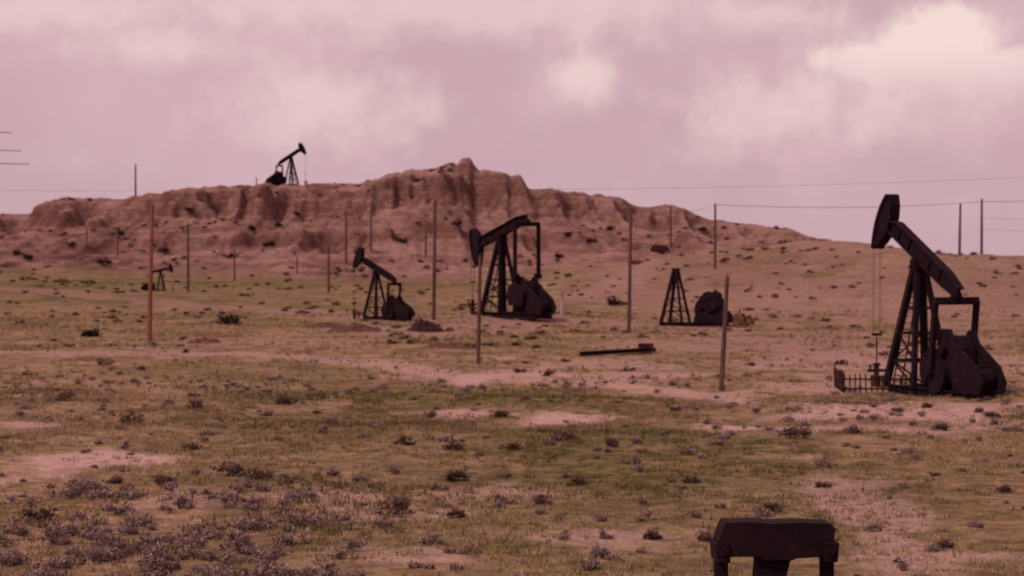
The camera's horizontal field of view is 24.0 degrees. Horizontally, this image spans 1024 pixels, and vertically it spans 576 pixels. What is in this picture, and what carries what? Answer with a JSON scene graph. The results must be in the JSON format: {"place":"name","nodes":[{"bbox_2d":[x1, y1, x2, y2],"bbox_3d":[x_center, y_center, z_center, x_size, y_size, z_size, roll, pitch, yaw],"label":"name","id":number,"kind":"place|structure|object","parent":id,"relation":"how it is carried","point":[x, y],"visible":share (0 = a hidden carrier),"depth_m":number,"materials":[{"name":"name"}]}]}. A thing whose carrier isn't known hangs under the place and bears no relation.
{"place":"outdoors","nodes":[
{"label":"outdoors","id":0,"kind":"place"},
{"bbox_2d":[0,132,29,164],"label":"power lines","id":1,"kind":"object","parent":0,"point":[10,150],"visible":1,"depth_m":149.67,"materials":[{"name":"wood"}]},
{"bbox_2d":[0,157,1023,575],"bbox_3d":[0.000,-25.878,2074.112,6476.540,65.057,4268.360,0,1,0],"label":"ground","id":2,"kind":"structure","parent":0,"point":[464,183],"depth_m":136.17,"materials":[{"name":"brown soil"}]},
{"bbox_2d":[86,228,87,248],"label":"utility pole","id":3,"kind":"object","parent":2,"relation":"on","point":[86,239],"visible":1,"depth_m":365.53,"materials":[{"name":"brown wood"}]},
{"bbox_2d":[135,164,136,195],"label":"utility pole","id":4,"kind":"object","parent":2,"relation":"on","point":[135,182],"visible":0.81,"depth_m":403.57,"materials":[{"name":"brown wood"}]},
{"bbox_2d":[147,203,153,341],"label":"utility pole","id":5,"kind":"object","parent":2,"relation":"on","point":[149,316],"visible":0.81,"depth_m":172.56,"materials":[{"name":"orange wood"}]},
{"bbox_2d":[141,264,173,290],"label":"pumpjack","id":6,"kind":"object","parent":2,"relation":"on","point":[145,286],"visible":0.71,"depth_m":273.79,"materials":[{"name":"paint"}]},
{"bbox_2d":[187,223,189,291],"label":"utility pole","id":7,"kind":"object","parent":2,"relation":"on","point":[188,284],"visible":0.81,"depth_m":274.37,"materials":[{"name":"brown wood"}]},
{"bbox_2d":[187,337,220,343],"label":"earth mound","id":8,"kind":"object","parent":2,"relation":"on","point":[202,340],"visible":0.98,"depth_m":168.16,"materials":[{"name":"brown soil"}]},
{"bbox_2d":[233,248,235,280],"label":"utility pole","id":9,"kind":"object","parent":2,"relation":"on","point":[234,279],"visible":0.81,"depth_m":315.50,"materials":[{"name":"brown wood"}]},
{"bbox_2d":[265,143,307,185],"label":"pumpjack","id":10,"kind":"object","parent":2,"relation":"on","point":[276,178],"visible":0.96,"depth_m":401.00,"materials":[{"name":"paint"}]},
{"bbox_2d":[296,258,297,273],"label":"utility pole","id":11,"kind":"object","parent":2,"relation":"on","point":[297,266],"visible":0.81,"depth_m":318.84,"materials":[{"name":"brown wood"}]},
{"bbox_2d":[303,322,346,327],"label":"earth mound","id":12,"kind":"object","parent":2,"relation":"on","point":[324,325],"visible":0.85,"depth_m":188.37,"materials":[{"name":"brown soil"}]},
{"bbox_2d":[327,244,329,292],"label":"utility pole","id":13,"kind":"object","parent":2,"relation":"on","point":[328,271],"visible":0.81,"depth_m":283.59,"materials":[{"name":"brown wood"}]},
{"bbox_2d":[345,212,346,264],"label":"utility pole","id":14,"kind":"object","parent":2,"relation":"on","point":[345,238],"visible":1,"depth_m":334.75,"materials":[{"name":"brown wood"}]},
{"bbox_2d":[324,322,381,332],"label":"earth mound","id":15,"kind":"object","parent":2,"relation":"on","point":[355,327],"visible":0.96,"depth_m":183.29,"materials":[{"name":"brown soil"}]},
{"bbox_2d":[370,212,371,250],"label":"utility pole","id":16,"kind":"object","parent":2,"relation":"on","point":[370,231],"visible":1,"depth_m":346.74,"materials":[{"name":"brown wood"}]},
{"bbox_2d":[351,248,415,320],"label":"pumpjack","id":17,"kind":"object","parent":2,"relation":"on","point":[393,308],"visible":1,"depth_m":203.50,"materials":[{"name":"paint"}]},
{"bbox_2d":[425,230,426,257],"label":"utility pole","id":18,"kind":"object","parent":2,"relation":"on","point":[425,243],"visible":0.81,"depth_m":342.89,"materials":[{"name":"brown wood"}]},
{"bbox_2d":[407,318,445,331],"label":"earth mound","id":19,"kind":"object","parent":2,"relation":"on","point":[421,325],"visible":0.99,"depth_m":186.16,"materials":[{"name":"brown soil"}]},
{"bbox_2d":[432,200,435,319],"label":"utility pole","id":20,"kind":"object","parent":2,"relation":"on","point":[434,271],"visible":0.81,"depth_m":203.28,"materials":[{"name":"brown wood"}]},
{"bbox_2d":[438,202,627,215],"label":"power line","id":21,"kind":"object","parent":20,"relation":"attached to","point":[544,215],"visible":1,"depth_m":194.45,"materials":[{"name":"metal"}]},
{"bbox_2d":[424,343,476,348],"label":"earth mound","id":22,"kind":"object","parent":2,"relation":"on","point":[449,345],"visible":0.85,"depth_m":149.64,"materials":[{"name":"brown soil"}]},
{"bbox_2d":[476,253,481,363],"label":"utility pole","id":23,"kind":"object","parent":2,"relation":"on","point":[478,348],"visible":0.81,"depth_m":134.08,"materials":[{"name":"brown wood"}]},
{"bbox_2d":[0,161,1023,575],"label":"sagebrush","id":24,"kind":"object","parent":2,"relation":"on","point":[150,561],"visible":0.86,"depth_m":66.88,"materials":[{"name":"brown plant"}]},
{"bbox_2d":[467,215,556,319],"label":"pumpjack","id":25,"kind":"object","parent":2,"relation":"on","point":[532,298],"visible":0.97,"depth_m":205.92,"materials":[{"name":"paint"}]},
{"bbox_2d":[560,290,563,315],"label":"wooden post","id":26,"kind":"object","parent":2,"relation":"on","point":[562,304],"visible":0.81,"depth_m":209.36,"materials":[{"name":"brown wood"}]},
{"bbox_2d":[577,343,656,355],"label":"scrap steel beam","id":27,"kind":"structure","parent":2,"relation":"on","point":[645,347],"depth_m":142.39,"materials":[{"name":"brown metal"}]},
{"bbox_2d":[627,206,631,329],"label":"utility pole","id":28,"kind":"object","parent":2,"relation":"on","point":[629,275],"visible":0.81,"depth_m":188.31,"materials":[{"name":"brown wood"}]},
{"bbox_2d":[651,243,668,252],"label":"storage tank","id":29,"kind":"object","parent":2,"relation":"on","point":[659,248],"visible":0.8,"depth_m":358.56,"materials":[{"name":"red metal"}]},
{"bbox_2d":[670,206,671,247],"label":"utility pole","id":30,"kind":"object","parent":2,"relation":"on","point":[670,226],"visible":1,"depth_m":359.48,"materials":[{"name":"brown wood"}]},
{"bbox_2d":[659,268,754,326],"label":"pumpjack","id":31,"kind":"object","parent":2,"relation":"on","point":[708,308],"visible":0.97,"depth_m":195.69,"materials":[{"name":"paint"}]},
{"bbox_2d":[714,203,716,268],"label":"utility pole","id":32,"kind":"object","parent":2,"relation":"on","point":[715,267],"visible":0.86,"depth_m":277.46,"materials":[{"name":"brown wood"}]},
{"bbox_2d":[719,274,728,390],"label":"utility pole","id":33,"kind":"object","parent":2,"relation":"on","point":[723,354],"visible":0.81,"depth_m":112.94,"materials":[{"name":"brown wood"}]},
{"bbox_2d":[709,517,838,575],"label":"oilfield equipment frame","id":34,"kind":"object","parent":2,"relation":"on","point":[773,547],"visible":1,"depth_m":34.82,"materials":[{"name":"paint"}]},
{"bbox_2d":[834,365,910,393],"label":"metal fence","id":35,"kind":"object","parent":2,"relation":"on","point":[839,380],"visible":0.73,"depth_m":111.65,"materials":[{"name":"black metal"}]},
{"bbox_2d":[867,194,1006,399],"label":"pumpjack","id":36,"kind":"object","parent":2,"relation":"on","point":[967,366],"visible":0.96,"depth_m":109.99,"materials":[{"name":"paint"}]},
{"bbox_2d":[958,203,960,254],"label":"utility pole","id":37,"kind":"object","parent":2,"relation":"on","point":[959,244],"visible":0.81,"depth_m":295.80,"materials":[{"name":"brown wood"}]},
{"bbox_2d":[980,199,982,253],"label":"utility pole","id":38,"kind":"object","parent":2,"relation":"on","point":[981,237],"visible":0.81,"depth_m":291.79,"materials":[{"name":"brown wood"}]},
{"bbox_2d":[716,202,972,207],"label":"power line","id":39,"kind":"object","parent":38,"relation":"attached to","point":[838,207],"visible":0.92,"depth_m":283.38,"materials":[{"name":"metal"}]},
{"bbox_2d":[983,201,1023,201],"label":"power line","id":40,"kind":"object","parent":38,"relation":"attached to","point":[1003,201],"visible":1,"depth_m":291.22,"materials":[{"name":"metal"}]},
{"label":"utility pole","id":41,"kind":"object","parent":2,"relation":"on","visible":0},
{"bbox_2d":[630,177,1020,188],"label":"power line","id":42,"kind":"object","parent":41,"relation":"attached to","point":[800,185],"visible":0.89,"depth_m":429.68,"materials":[{"name":"metal"}]},
{"bbox_2d":[0,306,1023,575],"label":"grass","id":43,"kind":"structure","parent":0,"point":[456,426],"depth_m":82.08,"materials":[{"name":"green plant"}]},
{"bbox_2d":[0,0,1023,255],"label":"sky","id":44,"kind":"structure","parent":0,"point":[673,99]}
]}

